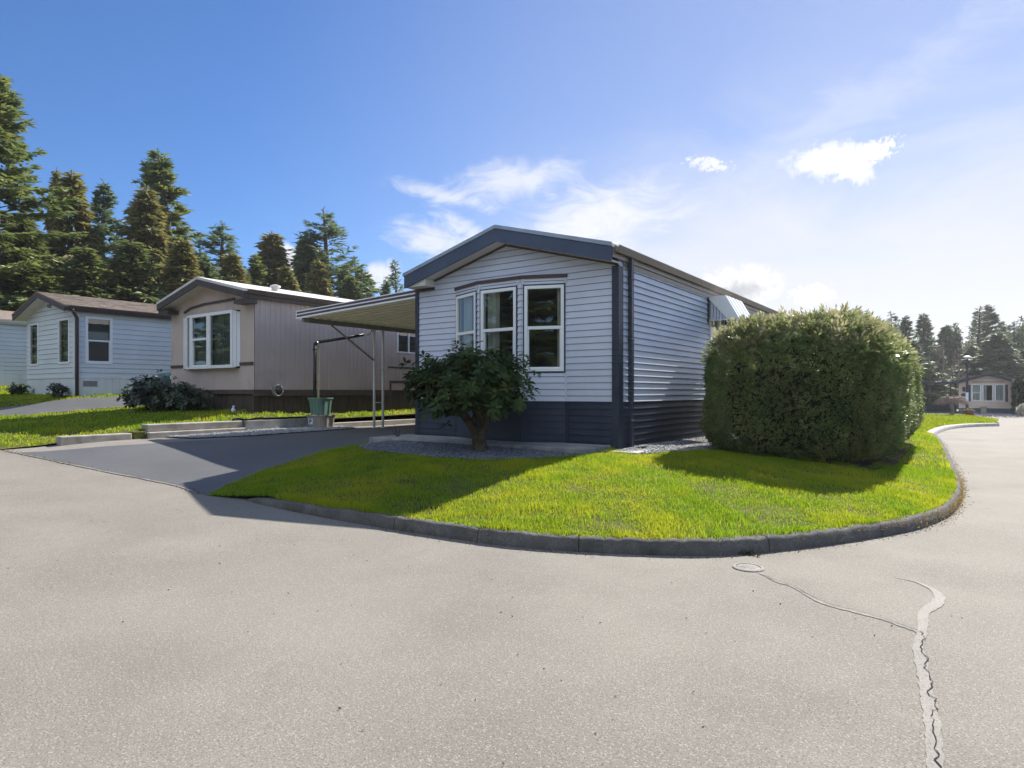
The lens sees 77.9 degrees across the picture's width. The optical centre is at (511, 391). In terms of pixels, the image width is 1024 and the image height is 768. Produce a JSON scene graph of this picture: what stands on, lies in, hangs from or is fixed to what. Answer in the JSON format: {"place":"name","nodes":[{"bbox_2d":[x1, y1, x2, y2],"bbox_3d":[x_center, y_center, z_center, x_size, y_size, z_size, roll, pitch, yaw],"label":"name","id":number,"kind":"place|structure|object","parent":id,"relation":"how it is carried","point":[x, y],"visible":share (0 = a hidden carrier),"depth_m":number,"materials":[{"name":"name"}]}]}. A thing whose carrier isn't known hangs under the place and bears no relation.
{"place":"outdoors","nodes":[
{"label":"outdoors","id":0,"kind":"place"},
{"bbox_2d":[0,396,143,416],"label":"side driveway","id":1,"kind":"structure","parent":0,"point":[73,404],"depth_m":19.00,"materials":[{"name":"concrete"}]},
{"bbox_2d":[155,372,170,385],"bbox_3d":[-10.037,-0.539,21.952,1.744,1.465,4.007,0,0,36],"label":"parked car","id":2,"kind":"object","parent":1,"relation":"on","point":[162,375],"visible":0.06,"depth_m":20.40,"materials":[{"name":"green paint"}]},
{"bbox_2d":[0,385,414,448],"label":"lawn ground","id":3,"kind":"structure","parent":0,"point":[91,431],"depth_m":15.44,"materials":[{"name":"green plant"}]},
{"bbox_2d":[0,310,27,385],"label":"mobile home","id":4,"kind":"object","parent":3,"relation":"on","point":[12,359],"visible":0.04,"depth_m":25.76,"materials":[{"name":"white plastic"}]},
{"bbox_2d":[4,382,33,394],"bbox_3d":[-17.269,-0.057,22.199,0.750,0.584,0.835,0,0,36],"label":"shrub","id":5,"kind":"object","parent":3,"relation":"on","point":[13,388],"visible":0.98,"depth_m":22.11,"materials":[{"name":"green plant"}]},
{"bbox_2d":[46,382,70,397],"bbox_3d":[-14.512,-0.035,20.296,0.618,0.587,0.774,0,0,-3],"label":"shrub","id":6,"kind":"object","parent":3,"relation":"on","point":[56,388],"visible":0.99,"depth_m":20.17,"materials":[{"name":"green plant"}]},
{"bbox_2d":[11,292,170,396],"bbox_3d":[-12.649,-1.527,25.772,4.811,3.654,11.260,0,0,36],"label":"mobile home","id":7,"kind":"object","parent":3,"relation":"on","point":[81,346],"visible":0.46,"depth_m":21.40,"materials":[{"name":"blue"}]},
{"bbox_2d":[29,323,42,365],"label":"window","id":8,"kind":"structure","parent":7,"relation":"in","point":[36,327],"depth_m":22.54,"materials":[{"name":"white plastic"}]},
{"bbox_2d":[58,317,72,363],"bbox_3d":[-14.657,-1.660,20.861,0.917,1.500,0.208,0,0,36],"label":"window","id":9,"kind":"structure","parent":7,"relation":"in","point":[66,320],"depth_m":21.03,"materials":[{"name":"white plastic"}]},
{"bbox_2d":[84,316,112,363],"bbox_3d":[-13.621,-1.680,20.870,0.135,1.540,0.800,0,0,36],"label":"window","id":10,"kind":"structure","parent":7,"relation":"in","point":[89,335],"depth_m":20.89,"materials":[{"name":"white plastic"}]},
{"bbox_2d":[115,369,191,412],"bbox_3d":[-10.097,-0.025,17.741,2.784,1.216,1.774,0,0,36],"label":"rhododendron","id":11,"kind":"object","parent":3,"relation":"on","point":[145,390],"visible":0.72,"depth_m":17.27,"materials":[{"name":"green plant"}]},
{"bbox_2d":[154,381,214,410],"bbox_3d":[-8.859,0.168,17.212,1.984,0.896,1.345,0,0,36],"label":"rhododendron","id":12,"kind":"object","parent":3,"relation":"on","point":[178,397],"visible":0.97,"depth_m":16.90,"materials":[{"name":"green plant"}]},
{"bbox_2d":[232,416,307,429],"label":"garden wall","id":13,"kind":"structure","parent":3,"relation":"on","point":[276,422],"depth_m":15.76,"materials":[{"name":"grey concrete"}]},
{"bbox_2d":[156,277,414,413],"bbox_3d":[-4.151,-1.240,23.406,4.680,3.780,15.200,0,0,36],"label":"mobile home","id":14,"kind":"object","parent":3,"relation":"on","point":[242,346],"visible":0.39,"depth_m":17.51,"materials":[{"name":"metal"}]},
{"bbox_2d":[186,315,189,369],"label":"window","id":15,"kind":"structure","parent":14,"relation":"in","point":[187,317],"depth_m":18.08,"materials":[{"name":"white plastic"}]},
{"bbox_2d":[190,313,207,368],"bbox_3d":[-8.612,-1.390,17.633,0.930,1.520,0.208,0,0,36],"label":"window","id":16,"kind":"structure","parent":14,"relation":"in","point":[201,339],"depth_m":17.78,"materials":[{"name":"white plastic"}]},
{"bbox_2d":[208,310,237,368],"bbox_3d":[-7.753,-1.390,17.016,1.175,1.520,0.208,0,0,36],"label":"window","id":17,"kind":"structure","parent":14,"relation":"in","point":[223,320],"depth_m":17.18,"materials":[{"name":"white plastic"}]},
{"bbox_2d":[397,332,414,353],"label":"window","id":18,"kind":"structure","parent":14,"relation":"in","point":[408,334],"depth_m":20.76,"materials":[{"name":"white plastic"}]},
{"bbox_2d":[0,423,414,453],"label":"verge apron","id":19,"kind":"object","parent":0,"point":[100,444],"visible":0.3,"depth_m":12.50,"materials":[{"name":"grey concrete"}]},
{"bbox_2d":[56,433,131,445],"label":"kerb block","id":20,"kind":"structure","parent":19,"relation":"on","point":[70,440],"depth_m":12.37,"materials":[{"name":"concrete"}]},
{"bbox_2d":[130,431,145,438],"bbox_3d":[-7.785,0.935,13.183,0.180,0.230,0.270,0,0,36],"label":"mossy stone","id":21,"kind":"object","parent":19,"relation":"on","point":[138,434],"visible":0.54,"depth_m":13.12,"materials":[{"name":"stone"}]},
{"bbox_2d":[146,427,246,438],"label":"kerb block","id":22,"kind":"structure","parent":19,"relation":"on","point":[159,434],"depth_m":13.87,"materials":[{"name":"concrete"}]},
{"bbox_2d":[141,421,242,431],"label":"kerb block","id":23,"kind":"structure","parent":22,"relation":"on","point":[187,426],"depth_m":14.05,"materials":[{"name":"concrete"}]},
{"bbox_2d":[334,419,414,426],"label":"garden kerb","id":24,"kind":"structure","parent":19,"relation":"on","point":[379,422],"depth_m":18.42,"materials":[{"name":"concrete"}]},
{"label":"gravel strip base","id":25,"kind":"structure","parent":19,"relation":"on","visible":0},
{"bbox_2d":[166,426,356,437],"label":"gravel","id":26,"kind":"structure","parent":25,"relation":"on","point":[254,432],"depth_m":14.82,"materials":[{"name":"grey gravel"}]},
{"bbox_2d":[305,414,335,426],"bbox_3d":[-5.050,0.775,16.740,0.594,0.330,0.638,0,0,16],"label":"storage tub","id":27,"kind":"object","parent":26,"relation":"on","point":[321,420],"visible":0.89,"depth_m":16.48,"materials":[{"name":"beige plastic"}]},
{"bbox_2d":[307,398,333,414],"bbox_3d":[-5.058,0.382,16.746,0.473,0.450,0.572,0,0,22],"label":"storage tub","id":28,"kind":"object","parent":27,"relation":"on","point":[320,406],"visible":1,"depth_m":16.54,"materials":[{"name":"green plastic"}]},
{"bbox_2d":[317,343,318,397],"bbox_3d":[-5.126,-0.420,16.767,0.035,1.740,0.035,0,0,36],"label":"stake","id":29,"kind":"object","parent":28,"relation":"in","point":[318,370],"visible":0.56,"depth_m":16.75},
{"bbox_2d":[19,425,414,494],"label":"driveway","id":30,"kind":"structure","parent":0,"point":[209,466],"depth_m":11.30,"materials":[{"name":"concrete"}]},
{"bbox_2d":[295,290,414,427],"bbox_3d":[0.020,-0.552,19.438,4.366,3.227,12.386,0,0,36],"label":"carport","id":31,"kind":"object","parent":30,"relation":"on","point":[393,312],"visible":0.22,"depth_m":15.72,"materials":[{"name":"white metal"}]},
{"bbox_2d":[313,334,363,397],"bbox_3d":[-4.666,-0.582,17.057,1.360,2.024,0.120,0,0,-29],"label":"drainpipe","id":32,"kind":"object","parent":31,"relation":"attached to","point":[315,361],"visible":0.95,"depth_m":16.74,"materials":[{"name":"black plastic"}]},
{"bbox_2d":[42,414,414,470],"bbox_3d":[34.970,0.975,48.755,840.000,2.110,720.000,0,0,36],"label":"ground","id":33,"kind":"structure","parent":0,"point":[390,417],"depth_m":22.30,"materials":[{"name":"grey concrete"}]},
{"bbox_2d":[1,211,60,370],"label":"cedar tree","id":34,"kind":"object","parent":33,"relation":"on","point":[36,244],"visible":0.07,"depth_m":35.69,"materials":[{"name":"green plant"}]},
{"bbox_2d":[0,74,88,370],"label":"fir tree","id":35,"kind":"object","parent":33,"relation":"on","point":[14,180],"visible":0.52,"depth_m":33.15,"materials":[{"name":"green plant"}]},
{"bbox_2d":[42,167,61,239],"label":"cedar tree","id":36,"kind":"object","parent":33,"relation":"on","point":[55,175],"visible":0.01,"depth_m":42.84,"materials":[{"name":"green plant"}]},
{"bbox_2d":[15,169,112,294],"bbox_3d":[-28.105,-6.104,39.059,12.081,15.498,10.984,0,0,33],"label":"cedar tree","id":37,"kind":"object","parent":33,"relation":"on","point":[80,221],"visible":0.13,"depth_m":38.73,"materials":[{"name":"green plant"}]},
{"bbox_2d":[7,245,125,370],"bbox_3d":[-23.476,-3.611,34.168,9.840,8.625,9.301,0,0,10],"label":"cedar tree","id":38,"kind":"object","parent":33,"relation":"on","point":[89,280],"visible":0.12,"depth_m":33.66,"materials":[{"name":"green plant"}]},
{"bbox_2d":[89,178,127,292],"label":"fir tree","id":39,"kind":"object","parent":33,"relation":"on","point":[102,204],"visible":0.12,"depth_m":47.06,"materials":[{"name":"green plant"}]},
{"bbox_2d":[99,238,168,303],"bbox_3d":[-22.161,-3.994,36.005,10.419,9.530,9.848,0,0,-9],"label":"cedar tree","id":40,"kind":"object","parent":33,"relation":"on","point":[130,265],"visible":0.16,"depth_m":35.56,"materials":[{"name":"green plant"}]},
{"bbox_2d":[109,184,178,298],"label":"cedar tree","id":41,"kind":"object","parent":33,"relation":"on","point":[145,218],"visible":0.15,"depth_m":41.46,"materials":[{"name":"green plant"}]},
{"bbox_2d":[105,148,215,288],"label":"fir tree","id":42,"kind":"object","parent":33,"relation":"on","point":[157,175],"visible":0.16,"depth_m":45.90,"materials":[{"name":"green plant"}]},
{"bbox_2d":[156,238,202,299],"bbox_3d":[-19.363,-4.067,37.755,8.395,10.161,8.735,0,0,-41],"label":"cedar tree","id":43,"kind":"object","parent":33,"relation":"on","point":[182,262],"visible":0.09,"depth_m":37.29,"materials":[{"name":"green plant"}]},
{"bbox_2d":[146,261,236,296],"bbox_3d":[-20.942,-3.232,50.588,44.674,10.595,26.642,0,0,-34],"label":"tree","id":44,"kind":"object","parent":33,"relation":"on","point":[165,286],"depth_m":38.83,"materials":[{"name":"green plant"}]},
{"bbox_2d":[194,249,215,278],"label":"fir tree","id":45,"kind":"object","parent":33,"relation":"on","point":[206,266],"visible":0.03,"depth_m":43.62,"materials":[{"name":"green plant"}]},
{"bbox_2d":[190,220,246,272],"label":"fir tree","id":46,"kind":"object","parent":33,"relation":"on","point":[218,233],"visible":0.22,"depth_m":50.02,"materials":[{"name":"green plant"}]},
{"bbox_2d":[211,252,250,284],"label":"cedar tree","id":47,"kind":"object","parent":33,"relation":"on","point":[231,262],"visible":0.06,"depth_m":43.41,"materials":[{"name":"green plant"}]},
{"bbox_2d":[245,254,267,286],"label":"fir tree","id":48,"kind":"object","parent":33,"relation":"on","point":[258,268],"visible":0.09,"depth_m":47.95,"materials":[{"name":"green plant"}]},
{"bbox_2d":[250,230,302,291],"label":"cedar tree","id":49,"kind":"object","parent":33,"relation":"on","point":[272,254],"visible":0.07,"depth_m":51.05,"materials":[{"name":"green plant"}]},
{"bbox_2d":[276,265,300,291],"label":"cedar tree","id":50,"kind":"object","parent":33,"relation":"on","point":[286,280],"visible":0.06,"depth_m":45.58,"materials":[{"name":"green plant"}]},
{"bbox_2d":[289,234,336,295],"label":"cedar tree","id":51,"kind":"object","parent":33,"relation":"on","point":[307,258],"visible":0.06,"depth_m":53.30,"materials":[{"name":"green plant"}]},
{"bbox_2d":[303,257,334,296],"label":"cedar tree","id":52,"kind":"object","parent":33,"relation":"on","point":[317,280],"visible":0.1,"depth_m":49.62,"materials":[{"name":"green plant"}]},
{"bbox_2d":[287,206,382,296],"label":"fir tree","id":53,"kind":"object","parent":33,"relation":"on","point":[334,230],"visible":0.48,"depth_m":53.79,"materials":[{"name":"green plant"}]},
{"bbox_2d":[335,262,361,297],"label":"fir tree","id":54,"kind":"object","parent":33,"relation":"on","point":[341,276],"visible":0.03,"depth_m":56.45,"materials":[{"name":"green plant"}]},
{"bbox_2d":[336,274,365,299],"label":"cedar tree","id":55,"kind":"object","parent":33,"relation":"on","point":[349,289],"visible":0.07,"depth_m":51.73,"materials":[{"name":"green plant"}]},
{"bbox_2d":[345,255,360,276],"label":"fir tree","id":56,"kind":"object","parent":33,"relation":"on","point":[353,258],"visible":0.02,"depth_m":61.43,"materials":[{"name":"green plant"}]},
{"bbox_2d":[353,268,382,297],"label":"fir tree","id":57,"kind":"object","parent":33,"relation":"on","point":[364,275],"visible":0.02,"depth_m":59.45,"materials":[{"name":"green plant"}]},
{"bbox_2d":[379,278,391,295],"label":"fir tree","id":58,"kind":"object","parent":33,"relation":"on","point":[386,288],"visible":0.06,"depth_m":61.85,"materials":[{"name":"green plant"}]},
{"bbox_2d":[383,259,404,292],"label":"fir tree","id":59,"kind":"object","parent":33,"relation":"on","point":[393,277],"visible":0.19,"depth_m":70.06,"materials":[{"name":"green plant"}]},
{"bbox_2d":[884,311,901,332],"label":"fir tree","id":60,"kind":"object","parent":33,"relation":"on","point":[895,319],"visible":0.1,"depth_m":79.86,"materials":[{"name":"green plant"}]},
{"bbox_2d":[897,315,927,390],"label":"fir tree","id":61,"kind":"object","parent":33,"relation":"on","point":[905,328],"visible":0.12,"depth_m":83.84,"materials":[{"name":"green plant"}]},
{"bbox_2d":[914,313,940,366],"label":"fir tree","id":62,"kind":"object","parent":33,"relation":"on","point":[926,326],"visible":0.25,"depth_m":85.99,"materials":[{"name":"green plant"}]},
{"bbox_2d":[926,355,935,401],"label":"bare tree","id":63,"kind":"object","parent":33,"relation":"on","point":[929,378],"visible":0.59,"depth_m":69.89,"materials":[{"name":"plant"}]},
{"bbox_2d":[905,339,958,406],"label":"cedar tree","id":64,"kind":"object","parent":33,"relation":"on","point":[941,389],"visible":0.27,"depth_m":70.04,"materials":[{"name":"green plant"}]},
{"bbox_2d":[921,382,956,411],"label":"carport","id":65,"kind":"object","parent":33,"relation":"on","point":[929,407],"visible":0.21,"depth_m":56.96,"materials":[{"name":"metal"}]},
{"bbox_2d":[926,349,955,394],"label":"cedar tree","id":66,"kind":"object","parent":33,"relation":"on","point":[934,357],"visible":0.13,"depth_m":83.27,"materials":[{"name":"green plant"}]},
{"bbox_2d":[935,341,951,393],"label":"bare tree","id":67,"kind":"object","parent":33,"relation":"on","point":[942,358],"visible":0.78,"depth_m":75.89,"materials":[{"name":"plant"}]},
{"bbox_2d":[934,325,960,365],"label":"cedar tree","id":68,"kind":"object","parent":33,"relation":"on","point":[942,334],"visible":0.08,"depth_m":91.51,"materials":[{"name":"green plant"}]},
{"bbox_2d":[943,326,963,376],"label":"fir tree","id":69,"kind":"object","parent":33,"relation":"on","point":[955,341],"visible":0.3,"depth_m":90.03,"materials":[{"name":"green plant"}]},
{"bbox_2d":[896,316,1023,373],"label":"distant wood","id":70,"kind":"object","parent":33,"relation":"on","point":[1020,337],"visible":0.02,"depth_m":89.93,"materials":[{"name":"green plant"}]},
{"bbox_2d":[949,348,970,408],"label":"bare tree","id":71,"kind":"object","parent":33,"relation":"on","point":[958,370],"visible":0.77,"depth_m":73.90,"materials":[{"name":"grey plant"}]},
{"bbox_2d":[951,345,1002,395],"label":"cedar tree","id":72,"kind":"object","parent":33,"relation":"on","point":[970,350],"visible":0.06,"depth_m":81.56,"materials":[{"name":"green plant"}]},
{"bbox_2d":[934,331,1023,402],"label":"cedar tree","id":73,"kind":"object","parent":33,"relation":"on","point":[996,355],"visible":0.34,"depth_m":77.17,"materials":[{"name":"green plant"}]},
{"bbox_2d":[956,306,1001,371],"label":"fir tree","id":74,"kind":"object","parent":33,"relation":"on","point":[978,323],"visible":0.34,"depth_m":87.67,"materials":[{"name":"green plant"}]},
{"bbox_2d":[956,372,1018,412],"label":"mobile home","id":75,"kind":"object","parent":33,"relation":"on","point":[991,392],"visible":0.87,"depth_m":51.19,"materials":[{"name":"beige"}]},
{"bbox_2d":[972,384,980,400],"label":"window","id":76,"kind":"structure","parent":75,"relation":"in","point":[976,388],"depth_m":51.68,"materials":[{"name":"white plastic"}]},
{"bbox_2d":[982,384,992,400],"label":"window","id":77,"kind":"structure","parent":75,"relation":"in","point":[984,386],"depth_m":51.36,"materials":[{"name":"white plastic"}]},
{"bbox_2d":[995,384,1003,400],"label":"window","id":78,"kind":"structure","parent":75,"relation":"in","point":[999,388],"depth_m":50.88,"materials":[{"name":"white plastic"}]},
{"bbox_2d":[968,304,1008,366],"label":"fir tree","id":79,"kind":"object","parent":33,"relation":"on","point":[993,317],"visible":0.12,"depth_m":89.64,"materials":[{"name":"green plant"}]},
{"bbox_2d":[974,412,1023,418],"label":"ground cover","id":80,"kind":"object","parent":33,"relation":"on","point":[995,414],"visible":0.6,"depth_m":45.31,"materials":[{"name":"grey gravel"}]},
{"bbox_2d":[1004,320,1023,347],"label":"fir tree","id":81,"kind":"object","parent":33,"relation":"on","point":[1013,326],"visible":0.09,"depth_m":92.09,"materials":[{"name":"green plant"}]},
{"bbox_2d":[1010,375,1023,413],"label":"screen hedge","id":82,"kind":"object","parent":33,"relation":"on","point":[1018,385],"visible":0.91,"depth_m":48.20,"materials":[{"name":"green plant"}]},
{"bbox_2d":[358,440,583,459],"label":"gravel","id":83,"kind":"structure","parent":0,"point":[433,449],"depth_m":10.12,"materials":[{"name":"grey gravel"}]},
{"bbox_2d":[0,409,1023,767],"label":"road","id":84,"kind":"structure","parent":0,"point":[226,651],"depth_m":3.66,"materials":[{"name":"grey asphalt"}]},
{"bbox_2d":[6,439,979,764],"bbox_3d":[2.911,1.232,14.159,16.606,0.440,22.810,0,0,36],"label":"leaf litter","id":85,"kind":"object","parent":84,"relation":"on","point":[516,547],"visible":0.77,"depth_m":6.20,"materials":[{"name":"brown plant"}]},
{"bbox_2d":[247,434,968,555],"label":"kerb","id":86,"kind":"structure","parent":84,"relation":"on","point":[736,545],"depth_m":6.02,"materials":[{"name":"concrete"}]},
{"bbox_2d":[732,563,764,571],"bbox_3d":[1.942,1.444,5.210,0.250,0.013,0.250,0,0,36],"label":"valve cover","id":87,"kind":"object","parent":84,"relation":"on","point":[747,567],"visible":1,"depth_m":5.19,"materials":[{"name":"metal"}]},
{"bbox_2d":[924,423,999,434],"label":"kerb","id":88,"kind":"structure","parent":84,"relation":"on","point":[936,431],"depth_m":26.39,"materials":[{"name":"concrete"}]},
{"bbox_2d":[959,407,974,415],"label":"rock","id":89,"kind":"object","parent":84,"relation":"on","point":[969,411],"visible":0.98,"depth_m":40.77,"materials":[{"name":"stone"}]},
{"bbox_2d":[963,356,970,408],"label":"street lamp","id":90,"kind":"object","parent":84,"relation":"on","point":[966,391],"visible":0.88,"depth_m":43.93,"materials":[{"name":"white metal"}]},
{"bbox_2d":[0,0,1023,346],"label":"sky","id":91,"kind":"structure","parent":0,"point":[773,154],"materials":[{"name":"blue"}]},
{"bbox_2d":[206,433,953,538],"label":"lawn ground","id":92,"kind":"structure","parent":0,"point":[616,521],"depth_m":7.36,"materials":[{"name":"green plant"}]},
{"bbox_2d":[369,434,610,453],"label":"patio slab","id":93,"kind":"structure","parent":92,"relation":"on","point":[577,448],"depth_m":10.70,"materials":[{"name":"grey concrete"}]},
{"bbox_2d":[403,225,777,448],"bbox_3d":[5.250,-0.969,18.582,5.342,4.037,18.282,0,0,36],"label":"mobile home","id":94,"kind":"object","parent":92,"relation":"on","point":[610,338],"visible":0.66,"depth_m":11.34,"materials":[{"name":"grey plastic"}]},
{"bbox_2d":[456,290,477,360],"bbox_3d":[-0.797,-1.093,11.998,0.207,1.537,0.797,0,0,-33],"label":"window","id":95,"kind":"structure","parent":94,"relation":"in","point":[468,332],"depth_m":12.15,"materials":[{"name":"white plastic"}]},
{"bbox_2d":[480,285,518,371],"bbox_3d":[-0.196,-1.093,11.386,0.837,1.537,0.206,0,0,36],"label":"window","id":96,"kind":"structure","parent":94,"relation":"in","point":[494,329],"depth_m":11.53,"materials":[{"name":"white plastic"}]},
{"bbox_2d":[523,283,565,372],"bbox_3d":[0.572,-1.093,11.013,0.747,1.537,0.203,0,0,14],"label":"window","id":97,"kind":"structure","parent":94,"relation":"in","point":[561,288],"depth_m":10.95,"materials":[{"name":"white plastic"}]},
{"bbox_2d":[706,312,725,343],"bbox_3d":[4.659,-1.200,14.410,0.095,1.100,1.150,0,0,36],"label":"window","id":98,"kind":"structure","parent":94,"relation":"in","point":[723,321],"depth_m":14.37,"materials":[{"name":"white plastic"}]},
{"bbox_2d":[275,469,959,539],"bbox_3d":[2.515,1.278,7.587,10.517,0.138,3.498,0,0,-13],"label":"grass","id":99,"kind":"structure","parent":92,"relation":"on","point":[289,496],"depth_m":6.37,"materials":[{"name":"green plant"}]},
{"bbox_2d":[716,440,914,470],"bbox_3d":[6.512,1.095,12.897,2.550,0.264,8.050,0,0,36],"label":"hedge bed","id":100,"kind":"object","parent":92,"relation":"on","point":[891,461],"visible":0.19,"depth_m":10.47,"materials":[{"name":"green plant"}]},
{"bbox_2d":[698,301,927,462],"bbox_3d":[6.395,-0.115,12.808,3.299,2.706,8.414,0,0,36],"label":"clipped hedge","id":101,"kind":"object","parent":100,"relation":"on","point":[845,383],"visible":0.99,"depth_m":9.58,"materials":[{"name":"green plant"}]},
{"bbox_2d":[884,430,951,469],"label":"grass","id":102,"kind":"structure","parent":92,"relation":"on","point":[920,436],"depth_m":13.22,"materials":[{"name":"green plant"}]},
{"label":"gravel bed base","id":103,"kind":"structure","parent":92,"relation":"on","visible":0},
{"bbox_2d":[399,339,541,450],"bbox_3d":[-0.650,0.096,10.352,2.252,1.937,2.594,0,0,-20],"label":"rhododendron","id":104,"kind":"object","parent":103,"relation":"on","point":[484,385],"visible":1,"depth_m":9.78,"materials":[{"name":"green plant"}]},
{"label":"gravel side base","id":105,"kind":"structure","parent":92,"relation":"on","visible":0},
{"bbox_2d":[614,434,740,453],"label":"gravel","id":106,"kind":"structure","parent":105,"relation":"on","point":[691,443],"depth_m":10.94,"materials":[{"name":"grey gravel"}]},
{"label":"far lawn ground","id":107,"kind":"structure","parent":0,"visible":0},
{"bbox_2d":[932,396,969,414],"bbox_3d":[27.772,1.019,40.023,2.153,1.488,2.115,0,0,36],"label":"weeping tree","id":108,"kind":"object","parent":107,"relation":"on","point":[951,400],"visible":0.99,"depth_m":39.80,"materials":[{"name":"plant"}]},
{"bbox_2d":[917,413,998,431],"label":"grass","id":109,"kind":"structure","parent":107,"relation":"on","point":[932,421],"depth_m":30.08,"materials":[{"name":"green plant"}]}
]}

